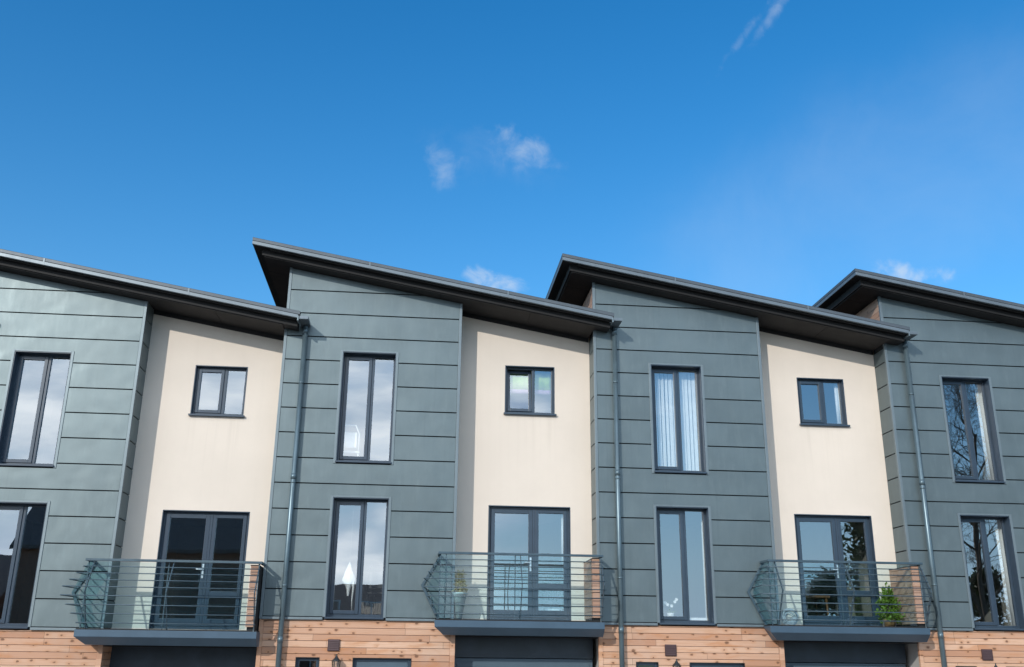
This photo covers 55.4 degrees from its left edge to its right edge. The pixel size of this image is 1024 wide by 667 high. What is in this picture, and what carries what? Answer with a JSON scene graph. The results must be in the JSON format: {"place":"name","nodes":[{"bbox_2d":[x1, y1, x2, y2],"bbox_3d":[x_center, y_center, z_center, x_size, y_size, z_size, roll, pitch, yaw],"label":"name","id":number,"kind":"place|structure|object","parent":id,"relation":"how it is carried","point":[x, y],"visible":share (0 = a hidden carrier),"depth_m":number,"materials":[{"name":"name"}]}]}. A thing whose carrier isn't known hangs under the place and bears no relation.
{"place":"outdoors","nodes":[
{"label":"outdoors","id":0,"kind":"place"},
{"bbox_2d":[0,0,1023,305],"label":"sky","id":1,"kind":"structure","parent":0,"point":[778,149],"materials":[{"name":"blue"}]},
{"bbox_2d":[781,608,798,624],"bbox_3d":[4.823,4.938,16.942,0.320,0.311,0.098,2,-32,-5],"label":"garden hose","id":2,"kind":"object","parent":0,"point":[794,616],"visible":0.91,"depth_m":16.93,"materials":[{"name":"grey rubber"}]},
{"bbox_2d":[805,582,810,593],"bbox_3d":[5.542,4.824,18.404,0.190,0.256,0.187,2,-18,-5],"label":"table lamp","id":3,"kind":"object","parent":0,"point":[807,588],"visible":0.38,"depth_m":18.35,"materials":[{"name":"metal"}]},
{"label":"ground","id":4,"kind":"structure","parent":0,"visible":0},
{"bbox_2d":[0,249,310,666],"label":"terraced house","id":5,"kind":"structure","parent":4,"relation":"on","point":[138,418],"depth_m":16.92,"materials":[{"name":"metal"}]},
{"bbox_2d":[0,500,50,628],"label":"window","id":6,"kind":"structure","parent":5,"relation":"in","point":[23,506],"depth_m":15.93,"materials":[{"name":"grey metal"}]},
{"bbox_2d":[0,349,74,467],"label":"window","id":7,"kind":"structure","parent":5,"relation":"in","point":[18,357],"depth_m":16.70,"materials":[{"name":"grey metal"}]},
{"bbox_2d":[103,645,256,666],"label":"garage door","id":8,"kind":"structure","parent":5,"relation":"in","point":[121,655],"depth_m":16.04,"materials":[{"name":"paint"}]},
{"bbox_2d":[148,510,249,629],"bbox_3d":[-5.278,4.004,16.557,1.466,1.954,0.149,2,-18,-5],"label":"door","id":9,"kind":"structure","parent":5,"relation":"in","point":[211,517],"depth_m":16.53,"materials":[{"name":"grey metal"}]},
{"bbox_2d":[188,365,247,417],"bbox_3d":[-5.245,1.048,17.512,0.973,0.941,0.200,2,-18,-5],"label":"window","id":10,"kind":"structure","parent":5,"relation":"in","point":[200,369],"depth_m":17.54,"materials":[{"name":"grey metal"}]},
{"bbox_2d":[252,237,624,666],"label":"terraced house","id":11,"kind":"structure","parent":4,"relation":"on","point":[473,467],"depth_m":17.33,"materials":[{"name":"metal"}]},
{"bbox_2d":[295,657,319,666],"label":"side window","id":12,"kind":"structure","parent":11,"relation":"in","point":[298,659],"depth_m":15.83,"materials":[{"name":"grey plastic"}]},
{"bbox_2d":[342,523,355,609],"bbox_3d":[-2.752,3.848,16.627,0.247,1.700,0.103,2,-18,-5],"label":"hanging cloth","id":13,"kind":"object","parent":11,"relation":"hanging from","point":[349,580],"visible":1,"depth_m":16.49,"materials":[{"name":"white fabric"}]},
{"bbox_2d":[343,425,360,455],"bbox_3d":[-2.936,2.146,17.498,0.424,0.936,0.473,2,-18,-5],"label":"chair","id":14,"kind":"object","parent":11,"relation":"on","point":[350,439],"visible":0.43,"depth_m":17.35,"materials":[{"name":"white paint"}]},
{"bbox_2d":[322,495,391,619],"bbox_3d":[-2.595,3.769,16.441,1.032,2.021,0.258,2,-18,-5],"label":"window","id":15,"kind":"structure","parent":11,"relation":"in","point":[336,500],"depth_m":16.44,"materials":[{"name":"metal"}]},
{"bbox_2d":[333,350,398,464],"bbox_3d":[-2.568,1.315,17.257,1.032,2.046,0.258,2,-18,-5],"label":"window","id":16,"kind":"structure","parent":11,"relation":"in","point":[346,356],"depth_m":17.28,"materials":[{"name":"metal"}]},
{"bbox_2d":[365,564,382,614],"bbox_3d":[-2.273,4.503,16.926,0.424,0.936,0.473,-3,-19,12],"label":"chair","id":17,"kind":"object","parent":11,"relation":"on","point":[375,580],"visible":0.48,"depth_m":16.79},
{"bbox_2d":[352,658,410,666],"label":"front door","id":18,"kind":"structure","parent":11,"relation":"in","point":[376,662],"depth_m":15.94,"materials":[{"name":"metal"}]},
{"bbox_2d":[452,569,468,618],"bbox_3d":[-0.890,4.378,16.390,0.352,0.863,0.373,-15,-24,40],"label":"planter","id":19,"kind":"object","parent":11,"relation":"on","point":[459,600],"visible":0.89,"depth_m":16.30,"materials":[{"name":"white ceramic"}]},
{"bbox_2d":[454,636,597,666],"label":"garage door","id":20,"kind":"structure","parent":11,"relation":"in","point":[489,651],"depth_m":16.61,"materials":[{"name":"paint"}]},
{"bbox_2d":[487,505,570,620],"bbox_3d":[0.296,4.029,17.140,1.466,1.954,0.149,2,-18,-5],"label":"door","id":21,"kind":"structure","parent":11,"relation":"in","point":[533,512],"depth_m":17.13,"materials":[{"name":"metal"}]},
{"bbox_2d":[510,371,550,394],"bbox_3d":[0.312,0.924,18.350,0.841,0.440,0.022,2,-18,-5],"label":"roller blind","id":22,"kind":"object","parent":11,"relation":"hanging from","point":[518,384],"visible":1,"depth_m":18.34,"materials":[{"name":"fabric"}]},
{"bbox_2d":[504,365,556,415],"bbox_3d":[0.324,1.087,18.139,0.973,0.941,0.294,2,-18,-5],"label":"window","id":23,"kind":"structure","parent":11,"relation":"in","point":[531,380],"depth_m":18.15,"materials":[{"name":"grey plastic"}]},
{"bbox_2d":[538,572,563,610],"bbox_3d":[0.743,4.715,17.403,0.569,0.897,0.568,2,-18,-5],"label":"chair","id":24,"kind":"object","parent":11,"relation":"on","point":[552,577],"visible":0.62,"depth_m":17.36,"materials":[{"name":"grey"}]},
{"bbox_2d":[561,514,562,562],"bbox_3d":[0.919,3.660,17.461,0.070,0.880,0.040,2,-18,-5],"label":"curtain","id":25,"kind":"object","parent":11,"relation":"hanging from","point":[561,536],"visible":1,"depth_m":17.46,"materials":[{"name":"white fabric"}]},
{"bbox_2d":[545,253,946,666],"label":"terraced house","id":26,"kind":"structure","parent":4,"relation":"on","point":[784,489],"depth_m":17.82,"materials":[{"name":"metal"}]},
{"bbox_2d":[636,662,658,666],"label":"side window","id":27,"kind":"structure","parent":26,"relation":"in","point":[655,664],"depth_m":16.35,"materials":[{"name":"grey plastic"}]},
{"bbox_2d":[663,598,677,615],"bbox_3d":[2.743,4.745,16.884,0.288,0.328,0.244,2,-18,-5],"label":"orchid","id":28,"kind":"object","parent":26,"relation":"on","point":[669,613],"visible":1,"depth_m":16.88,"materials":[{"name":"white plant"}]},
{"bbox_2d":[655,371,699,470],"bbox_3d":[3.017,1.623,17.980,0.970,1.950,0.065,2,-18,-5],"label":"vertical blind","id":29,"kind":"object","parent":26,"relation":"attached to","point":[686,422],"visible":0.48,"depth_m":17.98,"materials":[{"name":"white fabric"}]},
{"bbox_2d":[648,363,708,474],"bbox_3d":[3.004,1.563,17.765,1.032,2.046,0.258,2,-18,-5],"label":"window","id":30,"kind":"structure","parent":26,"relation":"in","point":[653,368],"depth_m":17.79,"materials":[{"name":"metal"}]},
{"bbox_2d":[653,505,716,625],"bbox_3d":[2.976,4.017,16.950,1.032,2.021,0.258,2,-18,-5],"label":"window","id":31,"kind":"structure","parent":26,"relation":"in","point":[680,510],"depth_m":16.96,"materials":[{"name":"metal"}]},
{"bbox_2d":[701,512,707,617],"bbox_3d":[3.414,4.112,17.227,0.070,1.940,0.040,2,-18,-5],"label":"curtain","id":32,"kind":"object","parent":26,"relation":"hanging from","point":[704,565],"visible":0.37,"depth_m":17.22,"materials":[{"name":"white fabric"}]},
{"bbox_2d":[689,662,744,666],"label":"front door","id":33,"kind":"structure","parent":26,"relation":"in","point":[692,664],"depth_m":16.46,"materials":[{"name":"metal"}]},
{"bbox_2d":[806,595,829,615],"bbox_3d":[5.443,5.242,18.308,0.900,0.601,0.600,2,-18,-5],"label":"side table","id":34,"kind":"object","parent":26,"relation":"on","point":[816,597],"visible":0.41,"depth_m":18.14,"materials":[{"name":"brown wood"}]},
{"bbox_2d":[797,377,849,426],"bbox_3d":[5.900,1.321,18.603,0.973,0.941,0.200,2,-18,-5],"label":"window","id":35,"kind":"structure","parent":26,"relation":"in","point":[819,382],"depth_m":18.64,"materials":[{"name":"grey plastic"}]},
{"bbox_2d":[834,383,841,423],"bbox_3d":[6.294,1.374,18.788,0.120,0.900,0.040,2,-18,-5],"label":"curtain","id":36,"kind":"object","parent":26,"relation":"hanging from","point":[837,402],"visible":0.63,"depth_m":18.79,"materials":[{"name":"white fabric"}]},
{"bbox_2d":[794,514,882,625],"bbox_3d":[5.867,4.277,17.649,1.466,1.954,0.149,2,-18,-5],"label":"door","id":37,"kind":"structure","parent":26,"relation":"in","point":[835,521],"depth_m":17.66,"materials":[{"name":"metal"}]},
{"bbox_2d":[784,641,917,666],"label":"garage door","id":38,"kind":"structure","parent":26,"relation":"in","point":[849,654],"depth_m":17.13,"materials":[{"name":"paint"}]},
{"bbox_2d":[874,582,905,625],"bbox_3d":[6.589,4.751,17.123,0.523,0.788,0.542,2,-18,-5],"label":"shrub","id":39,"kind":"object","parent":26,"relation":"on","point":[889,608],"visible":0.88,"depth_m":17.05,"materials":[{"name":"green plant"}]},
{"bbox_2d":[813,268,1023,666],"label":"terraced house","id":40,"kind":"structure","parent":4,"relation":"on","point":[961,344],"depth_m":18.27,"materials":[{"name":"metal"}]},
{"bbox_2d":[939,375,1006,483],"bbox_3d":[8.575,1.807,18.275,1.032,2.046,0.258,2,-18,-5],"label":"window","id":41,"kind":"structure","parent":40,"relation":"in","point":[985,382],"depth_m":18.31,"materials":[{"name":"metal"}]},
{"bbox_2d":[974,383,993,479],"bbox_3d":[9.040,1.919,18.553,0.233,2.000,0.040,2,-18,-5],"label":"curtain","id":42,"kind":"object","parent":40,"relation":"hanging from","point":[984,433],"visible":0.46,"depth_m":18.56,"materials":[{"name":"white fabric"}]},
{"bbox_2d":[957,513,1023,630],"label":"window","id":43,"kind":"structure","parent":40,"relation":"in","point":[1009,542],"depth_m":17.49,"materials":[{"name":"metal"}]},
{"bbox_2d":[994,520,1015,625],"bbox_3d":[9.013,4.358,17.743,0.233,1.940,0.040,2,-18,-5],"label":"curtain","id":44,"kind":"object","parent":40,"relation":"hanging from","point":[1004,573],"visible":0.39,"depth_m":17.74,"materials":[{"name":"white fabric"}]}
]}

